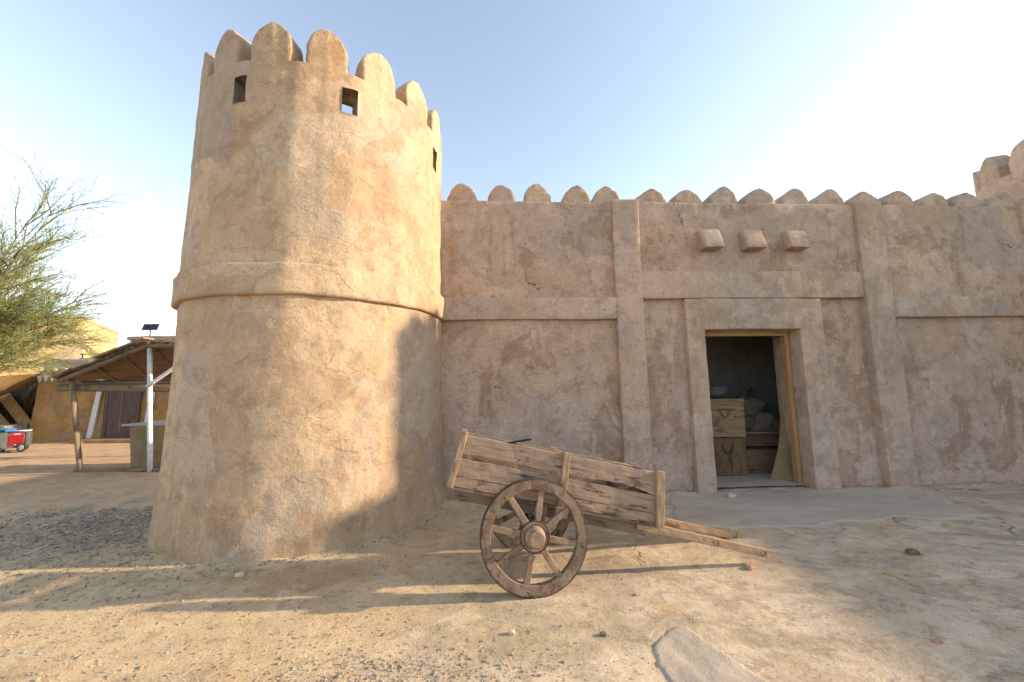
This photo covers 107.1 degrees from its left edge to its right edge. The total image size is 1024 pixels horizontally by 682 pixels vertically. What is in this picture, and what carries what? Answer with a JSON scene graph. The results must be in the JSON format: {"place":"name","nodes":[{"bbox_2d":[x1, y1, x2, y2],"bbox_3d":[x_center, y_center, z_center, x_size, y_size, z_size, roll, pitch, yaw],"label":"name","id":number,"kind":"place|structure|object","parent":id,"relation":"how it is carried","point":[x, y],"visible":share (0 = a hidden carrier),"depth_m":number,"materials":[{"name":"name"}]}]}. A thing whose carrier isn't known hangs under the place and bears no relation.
{"place":"outdoors","nodes":[
{"label":"outdoors","id":0,"kind":"place"},
{"bbox_2d":[0,506,478,644],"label":"gravel","id":1,"kind":"structure","parent":0,"point":[51,566],"depth_m":4.05,"materials":[{"name":"beige gravel"}]},
{"bbox_2d":[0,442,1023,681],"bbox_3d":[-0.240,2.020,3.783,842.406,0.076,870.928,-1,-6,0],"label":"ground","id":2,"kind":"structure","parent":0,"point":[906,622],"depth_m":2.81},
{"bbox_2d":[0,413,9,423],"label":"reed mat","id":3,"kind":"object","parent":2,"relation":"on","point":[3,420],"visible":0.35,"depth_m":12.07,"materials":[{"name":"brown wicker"}]},
{"bbox_2d":[0,424,28,429],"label":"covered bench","id":4,"kind":"object","parent":2,"relation":"on","point":[18,426],"visible":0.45,"depth_m":11.71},
{"bbox_2d":[0,393,30,425],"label":"reed mat","id":5,"kind":"object","parent":2,"relation":"on","point":[16,411],"visible":0.69,"depth_m":12.30,"materials":[{"name":"brown wicker"}]},
{"bbox_2d":[0,429,32,452],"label":"generator","id":6,"kind":"object","parent":2,"relation":"on","point":[19,440],"visible":0.99,"depth_m":10.02,"materials":[{"name":"red plastic"}]},
{"bbox_2d":[0,428,16,432],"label":"bundle","id":7,"kind":"object","parent":6,"relation":"on","point":[7,430],"visible":0.98,"depth_m":10.01,"materials":[{"name":"blue fabric"}]},
{"bbox_2d":[0,382,38,423],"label":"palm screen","id":8,"kind":"object","parent":2,"relation":"on","point":[24,397],"visible":0.27,"depth_m":12.68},
{"bbox_2d":[0,373,39,395],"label":"canvas shade","id":9,"kind":"object","parent":2,"relation":"on","point":[7,386],"visible":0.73,"depth_m":11.99,"materials":[{"name":"beige fabric"}]},
{"bbox_2d":[0,315,119,375],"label":"yellow building","id":10,"kind":"structure","parent":2,"relation":"on","point":[73,355],"depth_m":18.21,"materials":[{"name":"paint"}]},
{"bbox_2d":[0,146,135,383],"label":"acacia tree","id":11,"kind":"object","parent":2,"relation":"on","point":[18,312],"visible":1,"depth_m":7.78,"materials":[{"name":"green plant"}]},
{"bbox_2d":[29,353,169,443],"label":"mud building","id":12,"kind":"structure","parent":2,"relation":"on","point":[104,416],"depth_m":11.97,"materials":[{"name":"paint"}]},
{"bbox_2d":[105,392,135,437],"bbox_3d":[-12.327,2.144,12.009,0.880,1.820,0.158,-1,-6,0],"label":"door","id":13,"kind":"structure","parent":12,"relation":"in","point":[121,405],"depth_m":11.92,"materials":[{"name":"brown wood"}]},
{"bbox_2d":[50,337,174,471],"bbox_3d":[-8.367,1.414,8.572,5.816,2.694,2.478,-1,-6,0],"label":"reed shelter","id":14,"kind":"object","parent":2,"relation":"on","point":[149,361],"visible":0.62,"depth_m":7.72,"materials":[{"name":"white paint"}]},
{"bbox_2d":[141,324,159,335],"bbox_3d":[-15.559,-0.468,16.282,0.651,0.570,0.166,-1,-6,0],"label":"solar lamp","id":15,"kind":"object","parent":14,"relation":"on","point":[150,327],"visible":0.97,"depth_m":16.26,"materials":[{"name":"grey plastic"}]},
{"bbox_2d":[121,420,165,467],"bbox_3d":[-7.216,2.175,8.070,1.440,0.894,0.863,-1,-6,0],"label":"covered table","id":16,"kind":"object","parent":2,"relation":"on","point":[138,445],"visible":0.38,"depth_m":7.69,"materials":[{"name":"beige fabric"}]},
{"bbox_2d":[127,336,174,341],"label":"flat roofed building","id":17,"kind":"structure","parent":2,"relation":"on","point":[131,338],"depth_m":16.07,"materials":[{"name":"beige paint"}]},
{"bbox_2d":[234,571,244,577],"bbox_3d":[-2.328,1.996,3.231,0.072,0.040,0.058,-1,-6,0],"label":"stone","id":18,"kind":"object","parent":2,"relation":"on","point":[239,574],"visible":1,"depth_m":3.21,"materials":[{"name":"white stone"}]},
{"bbox_2d":[147,21,445,563],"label":"round tower","id":19,"kind":"structure","parent":2,"relation":"on","point":[304,414],"depth_m":4.01,"materials":[{"name":"paint"}]},
{"bbox_2d":[0,548,657,681],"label":"pebbles","id":20,"kind":"object","parent":2,"relation":"on","point":[293,667],"visible":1,"depth_m":2.35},
{"bbox_2d":[509,629,514,634],"bbox_3d":[0.001,1.869,2.427,0.040,0.029,0.034,-1,-6,0],"label":"stone","id":21,"kind":"object","parent":2,"relation":"on","point":[511,631],"visible":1,"depth_m":2.42,"materials":[{"name":"white stone"}]},
{"bbox_2d":[119,481,1023,681],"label":"grit","id":22,"kind":"object","parent":2,"relation":"on","point":[259,564],"visible":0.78,"depth_m":3.50,"materials":[{"name":"beige gravel"}]},
{"bbox_2d":[600,631,606,636],"bbox_3d":[0.580,1.864,2.405,0.045,0.024,0.031,-1,-6,0],"label":"stone","id":23,"kind":"object","parent":2,"relation":"on","point":[603,633],"visible":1,"depth_m":2.40,"materials":[{"name":"grey stone"}]},
{"bbox_2d":[447,429,768,598],"bbox_3d":[0.888,1.651,3.467,3.036,1.090,1.139,13,-12,-5],"label":"hand cart","id":24,"kind":"object","parent":2,"relation":"on","point":[534,488],"visible":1,"depth_m":3.15,"materials":[{"name":"brown wood"}]},
{"bbox_2d":[506,439,531,443],"bbox_3d":[0.033,0.920,3.446,0.293,0.054,0.020,0,-6,-5],"label":"stick","id":25,"kind":"object","parent":24,"relation":"in","point":[522,440],"visible":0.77,"depth_m":3.44,"materials":[{"name":"black wood"}]},
{"bbox_2d":[653,626,768,681],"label":"cement patch","id":26,"kind":"object","parent":2,"relation":"on","point":[684,654],"visible":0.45,"depth_m":2.17,"materials":[{"name":"beige concrete"}]},
{"bbox_2d":[440,183,1023,498],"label":"fort wall","id":27,"kind":"structure","parent":2,"relation":"on","point":[883,336],"depth_m":5.77,"materials":[{"name":"paint"}]},
{"bbox_2d":[713,437,747,475],"bbox_3d":[3.562,1.932,6.446,0.620,0.600,0.483,-1,-6,3],"label":"crate","id":28,"kind":"object","parent":27,"relation":"on","point":[730,455],"visible":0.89,"depth_m":6.24,"materials":[{"name":"brown wood"}]},
{"bbox_2d":[710,398,745,436],"bbox_3d":[3.542,1.301,6.494,0.660,0.629,0.535,-1,-6,2],"label":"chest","id":29,"kind":"object","parent":28,"relation":"on","point":[728,419],"visible":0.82,"depth_m":6.27,"materials":[{"name":"brown wood"}]},
{"bbox_2d":[709,386,727,397],"bbox_3d":[3.515,0.901,6.655,0.500,0.200,0.500,-1,-6,0],"label":"basin","id":30,"kind":"object","parent":29,"relation":"on","point":[718,391],"visible":0.55,"depth_m":6.44,"materials":[{"name":"grey plastic"}]},
{"bbox_2d":[747,341,754,396],"bbox_3d":[4.344,0.211,6.962,0.130,1.800,0.130,-1,-6,0],"label":"lantern","id":31,"kind":"object","parent":27,"relation":"hanging from","point":[751,392],"visible":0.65,"depth_m":6.86,"materials":[{"name":"black metal"}]},
{"bbox_2d":[746,446,777,472],"bbox_3d":[4.273,2.052,6.584,0.640,0.370,0.440,-1,-6,3],"label":"wooden box","id":32,"kind":"object","parent":27,"relation":"on","point":[760,459],"visible":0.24,"depth_m":6.39,"materials":[{"name":"brown wood"}]},
{"bbox_2d":[740,431,778,447],"bbox_3d":[4.367,1.933,6.821,0.970,0.656,0.602,-1,-6,2],"label":"wooden crate","id":33,"kind":"object","parent":32,"relation":"on","point":[762,438],"visible":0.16,"depth_m":6.64,"materials":[{"name":"brown wood"}]},
{"bbox_2d":[744,416,756,430],"bbox_3d":[4.125,1.420,6.864,0.626,0.384,0.547,2,-7,-21],"label":"sack","id":34,"kind":"object","parent":33,"relation":"on","point":[750,422],"visible":0.11,"depth_m":6.62,"materials":[{"name":"beige fabric"}]},
{"bbox_2d":[735,394,767,416],"bbox_3d":[4.257,1.193,6.898,0.788,0.437,0.491,0,-7,-11],"label":"sack","id":35,"kind":"object","parent":34,"relation":"on","point":[753,406],"visible":0.48,"depth_m":6.72,"materials":[{"name":"beige fabric"}]},
{"bbox_2d":[753,411,779,431],"bbox_3d":[4.531,1.423,6.792,0.745,0.348,0.505,-1,-6,0],"label":"sack","id":36,"kind":"object","parent":33,"relation":"on","point":[767,421],"visible":0.67,"depth_m":6.59,"materials":[{"name":"beige fabric"}]},
{"bbox_2d":[770,412,793,479],"bbox_3d":[4.308,1.644,6.006,0.503,1.050,0.151,-3,-7,15],"label":"burlap mat","id":37,"kind":"object","parent":27,"relation":"on","point":[782,468],"visible":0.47,"depth_m":5.96,"materials":[{"name":"beige fabric"}]},
{"bbox_2d":[746,564,755,569],"bbox_3d":[2.029,1.926,3.220,0.083,0.033,0.058,3,-7,-28],"label":"brick fragment","id":38,"kind":"object","parent":2,"relation":"on","point":[750,567],"visible":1,"depth_m":3.20,"materials":[{"name":"orange brick"}]},
{"bbox_2d":[668,486,992,528],"bbox_3d":[3.834,2.079,4.791,4.560,0.082,1.800,-1,-6,0],"label":"concrete apron","id":39,"kind":"object","parent":2,"relation":"on","point":[792,508],"visible":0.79,"depth_m":4.70,"materials":[{"name":"grey concrete"}]},
{"bbox_2d":[726,492,736,496],"bbox_3d":[3.024,2.130,5.211,0.125,0.072,0.108,-1,-6,0],"label":"stone","id":40,"kind":"object","parent":39,"relation":"on","point":[730,494],"visible":0.74,"depth_m":5.18,"materials":[{"name":"grey stone"}]},
{"bbox_2d":[905,548,920,554],"bbox_3d":[3.640,1.919,3.442,0.106,0.052,0.074,-1,-6,0],"label":"stone","id":41,"kind":"object","parent":2,"relation":"on","point":[910,551],"visible":1,"depth_m":3.42,"materials":[{"name":"grey stone"}]},
{"bbox_2d":[931,638,942,643],"bbox_3d":[2.578,1.819,2.296,0.052,0.020,0.040,-1,-6,0],"label":"brick fragment","id":42,"kind":"object","parent":2,"relation":"on","point":[937,640],"visible":1,"depth_m":2.29,"materials":[{"name":"red brick"}]},
{"bbox_2d":[972,139,1023,199],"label":"round tower","id":43,"kind":"structure","parent":2,"relation":"on","point":[997,174],"depth_m":6.90,"materials":[{"name":"paint"}]},
{"bbox_2d":[0,0,1023,346],"label":"sky","id":44,"kind":"structure","parent":0,"point":[878,98],"materials":[{"name":"blue"}]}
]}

